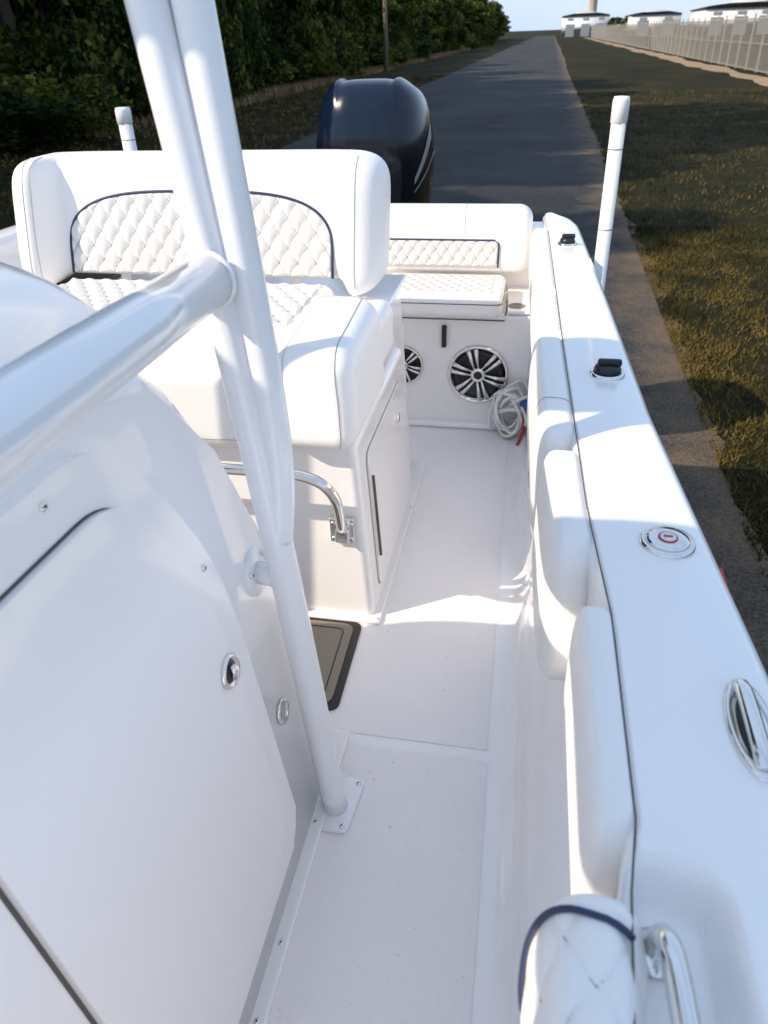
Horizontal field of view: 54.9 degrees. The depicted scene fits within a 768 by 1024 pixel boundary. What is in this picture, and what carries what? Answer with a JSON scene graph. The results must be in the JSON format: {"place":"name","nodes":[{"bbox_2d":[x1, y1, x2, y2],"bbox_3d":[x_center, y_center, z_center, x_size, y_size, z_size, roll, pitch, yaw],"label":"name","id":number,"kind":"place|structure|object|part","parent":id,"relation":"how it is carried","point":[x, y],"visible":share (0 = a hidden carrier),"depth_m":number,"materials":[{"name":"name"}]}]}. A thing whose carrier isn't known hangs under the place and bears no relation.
{"place":"outdoors","nodes":[
{"label":"outdoors","id":0,"kind":"place"},
{"bbox_2d":[79,47,471,138],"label":"dry grass","id":1,"kind":"structure","parent":0,"point":[274,92],"depth_m":41.77,"materials":[{"name":"brown plant"}]},
{"bbox_2d":[0,25,767,589],"bbox_3d":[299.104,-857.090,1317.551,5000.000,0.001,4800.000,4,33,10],"label":"ground","id":2,"kind":"structure","parent":0,"point":[592,67],"depth_m":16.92,"materials":[{"name":"green plant"}]},
{"bbox_2d":[0,0,627,153],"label":"tree line","id":3,"kind":"object","parent":2,"relation":"on","point":[70,70],"visible":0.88,"depth_m":33.31,"materials":[{"name":"green plant"}]},
{"bbox_2d":[383,0,388,71],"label":"utility pole","id":4,"kind":"object","parent":2,"relation":"on","point":[385,35],"visible":1,"depth_m":58.93,"materials":[{"name":"brown wood"}]},
{"bbox_2d":[623,9,681,36],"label":"warehouse","id":5,"kind":"structure","parent":2,"relation":"on","point":[656,15],"depth_m":206.56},
{"bbox_2d":[635,20,648,36],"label":"roller door","id":6,"kind":"structure","parent":5,"relation":"in","point":[645,21],"depth_m":207.89,"materials":[{"name":"grey metal"}]},
{"bbox_2d":[661,19,673,35],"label":"roller door","id":7,"kind":"structure","parent":5,"relation":"in","point":[672,20],"depth_m":206.57,"materials":[{"name":"grey metal"}]},
{"bbox_2d":[590,12,767,74],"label":"picket fence","id":8,"kind":"object","parent":2,"relation":"on","point":[612,33],"visible":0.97,"depth_m":60.53,"materials":[{"name":"metal"}]},
{"bbox_2d":[278,36,767,674],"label":"road","id":9,"kind":"structure","parent":0,"point":[510,124],"depth_m":13.36,"materials":[{"name":"grey asphalt"}]},
{"bbox_2d":[115,96,629,290],"bbox_3d":[-1.001,1.119,0.801,2.630,2.310,8.742,4,33,10],"label":"trailer","id":10,"kind":"object","parent":9,"relation":"on","point":[618,119],"visible":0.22,"depth_m":2.60,"materials":[{"name":"metal"}]},
{"bbox_2d":[0,212,767,1023],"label":"fishing boat","id":11,"kind":"object","parent":10,"relation":"on","point":[438,882],"visible":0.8,"depth_m":1.47,"materials":[{"name":"white plastic"}]},
{"bbox_2d":[0,262,349,1023],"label":"console","id":12,"kind":"object","parent":11,"relation":"on","point":[160,812],"visible":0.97,"depth_m":0.97,"materials":[{"name":"white plastic"}]},
{"bbox_3d":[-0.303,0.410,1.050,0.123,0.879,0.505,4,33,10],"label":"door","id":13,"kind":"part","parent":12,"relation":"part of","materials":[{"name":"white plastic"}]},
{"bbox_2d":[0,0,363,833],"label":"top frame","id":14,"kind":"object","parent":11,"relation":"on","point":[58,386],"visible":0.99,"depth_m":1.00,"materials":[{"name":"white metal"}]},
{"bbox_2d":[12,149,425,624],"bbox_3d":[-0.650,-0.455,2.403,1.433,1.199,1.130,4,33,10],"label":"helm seat","id":15,"kind":"object","parent":11,"relation":"on","point":[97,230],"visible":0.54,"depth_m":2.29,"materials":[{"name":"white leather"}]},
{"bbox_2d":[367,383,407,581],"bbox_3d":[0.020,-0.108,2.399,0.029,0.466,0.536,4,33,10],"label":"side door","id":16,"kind":"structure","parent":15,"relation":"in","point":[386,455],"depth_m":2.36,"materials":[{"name":"white plastic"}]},
{"bbox_2d":[310,617,360,709],"bbox_3d":[-0.721,0.379,2.204,1.282,0.011,0.350,4,33,10],"label":"footwell hatch","id":17,"kind":"object","parent":11,"relation":"on","point":[335,641],"visible":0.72,"depth_m":2.13,"materials":[{"name":"black plastic"}]},
{"bbox_2d":[316,77,434,202],"bbox_3d":[-0.049,-1.266,4.272,0.615,2.142,1.331,4,33,10],"label":"outboard motor","id":18,"kind":"object","parent":11,"relation":"attached to","point":[388,121],"visible":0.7,"depth_m":3.68,"materials":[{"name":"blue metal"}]},
{"bbox_2d":[387,203,532,430],"bbox_3d":[-0.430,-0.901,3.378,2.210,0.879,0.518,4,33,10],"label":"transom bench seat","id":19,"kind":"object","parent":11,"relation":"on","point":[446,318],"visible":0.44,"depth_m":3.16,"materials":[{"name":"white plastic"}]},
{"bbox_2d":[404,345,423,383],"bbox_3d":[0.084,-0.641,3.232,0.176,0.176,0.026,4,33,10],"label":"marine speaker","id":20,"kind":"object","parent":19,"relation":"attached to","point":[414,364],"visible":0.38,"depth_m":3.22},
{"bbox_2d":[448,345,508,402],"bbox_3d":[0.405,-0.591,3.191,0.264,0.264,0.028,4,33,10],"label":"marine speaker","id":21,"kind":"object","parent":19,"relation":"attached to","point":[478,373],"visible":0.97,"depth_m":3.18},
{"bbox_2d":[487,379,527,445],"bbox_3d":[0.542,-0.438,3.184,0.177,0.241,0.160,17,37,26],"label":"coiled rope","id":22,"kind":"object","parent":11,"relation":"on","point":[517,425],"visible":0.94,"depth_m":3.16,"materials":[{"name":"white fabric"}]},
{"bbox_2d":[557,234,576,245],"bbox_3d":[0.682,-1.012,2.746,0.072,0.040,0.072,4,33,10],"label":"rod holder cover","id":23,"kind":"object","parent":11,"relation":"on","point":[567,239],"visible":1,"depth_m":2.73,"materials":[{"name":"black plastic"}]},
{"bbox_2d":[518,228,647,1023],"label":"coaming bolster","id":24,"kind":"object","parent":11,"relation":"on","point":[583,959],"visible":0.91,"depth_m":0.89,"materials":[{"name":"white leather"}]},
{"bbox_2d":[589,358,624,380],"bbox_3d":[0.515,-0.333,1.702,0.080,0.040,0.080,4,33,10],"label":"rod holder cover","id":25,"kind":"object","parent":11,"relation":"on","point":[608,369],"visible":1,"depth_m":1.69,"materials":[{"name":"black plastic"}]},
{"bbox_2d":[639,525,695,558],"bbox_3d":[0.438,0.044,1.142,0.084,0.017,0.084,4,33,10],"label":"fuel filler cap","id":26,"kind":"object","parent":11,"relation":"on","point":[667,542],"visible":1,"depth_m":1.13,"materials":[{"name":"silver metal"}]},
{"bbox_2d":[642,922,700,1023],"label":"grab rail","id":27,"kind":"object","parent":11,"relation":"on","point":[667,961],"visible":0.95,"depth_m":0.62,"materials":[{"name":"silver metal"}]},
{"bbox_2d":[723,678,767,783],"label":"pop up cleat","id":28,"kind":"object","parent":11,"relation":"on","point":[745,710],"visible":1,"depth_m":0.83,"materials":[{"name":"silver metal"}]},
{"bbox_2d":[561,11,610,36],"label":"warehouse","id":29,"kind":"structure","parent":0,"point":[579,24],"depth_m":260.65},
{"bbox_2d":[565,24,573,36],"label":"roller door","id":30,"kind":"structure","parent":29,"relation":"in","point":[569,30],"depth_m":262.44,"materials":[{"name":"grey metal"}]},
{"bbox_2d":[580,24,589,36],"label":"roller door","id":31,"kind":"structure","parent":29,"relation":"in","point":[585,28],"depth_m":261.55,"materials":[{"name":"white metal"}]},
{"bbox_2d":[596,23,605,35],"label":"roller door","id":32,"kind":"structure","parent":29,"relation":"in","point":[598,24],"depth_m":259.83,"materials":[{"name":"grey metal"}]},
{"bbox_2d":[589,0,597,11],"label":"water tower","id":33,"kind":"structure","parent":0,"point":[593,5],"depth_m":320.71,"materials":[{"name":"beige concrete"}]},
{"bbox_2d":[488,0,732,30],"label":"sky","id":34,"kind":"structure","parent":0,"point":[524,15],"materials":[{"name":"blue"}]},
{"bbox_2d":[586,38,767,85],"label":"dirt path","id":35,"kind":"structure","parent":0,"point":[760,80],"depth_m":52.70,"materials":[{"name":"beige soil"}]},
{"bbox_2d":[687,0,767,35],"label":"warehouse","id":36,"kind":"structure","parent":0,"point":[740,9],"depth_m":177.00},
{"bbox_2d":[708,17,723,35],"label":"roller door","id":37,"kind":"structure","parent":36,"relation":"in","point":[714,18],"depth_m":178.62,"materials":[{"name":"grey metal"}]},
{"bbox_2d":[713,11,722,14],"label":"window","id":38,"kind":"structure","parent":36,"relation":"in","point":[719,12],"depth_m":177.23,"materials":[{"name":"grey glass"}]},
{"bbox_2d":[733,16,747,34],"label":"roller door","id":39,"kind":"structure","parent":36,"relation":"in","point":[738,17],"depth_m":177.58,"materials":[{"name":"grey metal"}]},
{"bbox_2d":[756,15,767,33],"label":"roller door","id":40,"kind":"structure","parent":36,"relation":"in","point":[763,24],"depth_m":176.93,"materials":[{"name":"grey metal"}]}
]}

